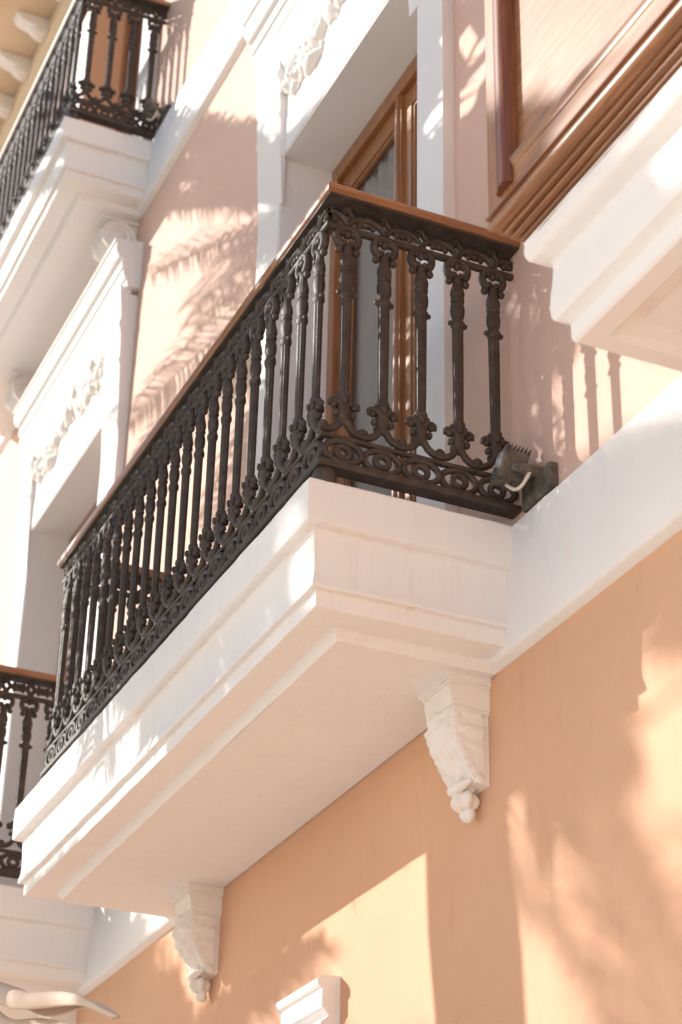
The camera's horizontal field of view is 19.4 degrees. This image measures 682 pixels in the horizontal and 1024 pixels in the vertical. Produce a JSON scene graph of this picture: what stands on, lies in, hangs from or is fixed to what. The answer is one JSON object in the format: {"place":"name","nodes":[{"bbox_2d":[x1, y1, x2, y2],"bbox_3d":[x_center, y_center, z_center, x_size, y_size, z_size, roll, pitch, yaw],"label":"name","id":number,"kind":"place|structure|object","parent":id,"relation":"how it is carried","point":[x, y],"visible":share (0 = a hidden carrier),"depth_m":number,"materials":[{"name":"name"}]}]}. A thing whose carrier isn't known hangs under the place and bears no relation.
{"place":"outdoors","nodes":[
{"label":"outdoors","id":0,"kind":"place"},
{"bbox_2d":[0,0,681,1023],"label":"building","id":1,"kind":"structure","parent":0,"point":[544,886],"depth_m":6.41,"materials":[{"name":"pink paint"}]},
{"bbox_2d":[0,664,93,1023],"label":"balcony","id":2,"kind":"structure","parent":1,"relation":"attached to","point":[44,943],"depth_m":8.40,"materials":[{"name":"white paint"}]},
{"bbox_2d":[0,982,119,1023],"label":"awning","id":3,"kind":"object","parent":1,"relation":"attached to","point":[52,1003],"visible":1,"depth_m":5.16,"materials":[{"name":"beige fabric"}]},
{"bbox_2d":[54,500,97,694],"bbox_3d":[-1.260,1.049,10.179,0.105,2.680,1.313,13,-31,-21],"label":"french door","id":4,"kind":"structure","parent":1,"relation":"in","point":[95,505],"depth_m":11.01,"materials":[{"name":"brown wood"}]},
{"bbox_2d":[0,0,170,436],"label":"balcony","id":5,"kind":"structure","parent":1,"relation":"attached to","point":[69,213],"depth_m":10.93,"materials":[{"name":"white paint"}]},
{"bbox_2d":[115,7,143,135],"bbox_3d":[-1.139,-2.672,12.156,0.105,2.680,1.230,13,-31,-21],"label":"french door","id":6,"kind":"structure","parent":1,"relation":"in","point":[122,85],"depth_m":12.80,"materials":[{"name":"brown wood"}]},
{"bbox_2d":[140,97,171,132],"bbox_3d":[-0.991,-2.131,10.587,0.132,0.171,0.177,13,-31,-21],"label":"floodlight","id":7,"kind":"object","parent":1,"relation":"attached to","point":[151,109],"visible":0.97,"depth_m":10.57,"materials":[{"name":"black metal"}]},
{"bbox_2d":[12,181,520,1002],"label":"balcony","id":8,"kind":"structure","parent":1,"relation":"attached to","point":[310,643],"depth_m":5.90,"materials":[{"name":"white paint"}]},
{"bbox_2d":[325,55,416,501],"bbox_3d":[0.239,-0.533,7.257,0.105,2.665,1.273,13,-31,-21],"label":"french door","id":9,"kind":"structure","parent":1,"relation":"in","point":[382,160],"depth_m":7.76,"materials":[{"name":"brown wood"}]},
{"bbox_2d":[490,443,557,512],"bbox_3d":[0.495,-0.113,5.481,0.132,0.171,0.177,13,-31,-21],"label":"floodlight","id":10,"kind":"object","parent":1,"relation":"attached to","point":[512,467],"visible":0.99,"depth_m":5.46,"materials":[{"name":"black metal"}]},
{"bbox_2d":[484,0,681,371],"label":"bay window","id":11,"kind":"structure","parent":1,"relation":"attached to","point":[584,124],"depth_m":4.12,"materials":[{"name":"white paint"}]}
]}

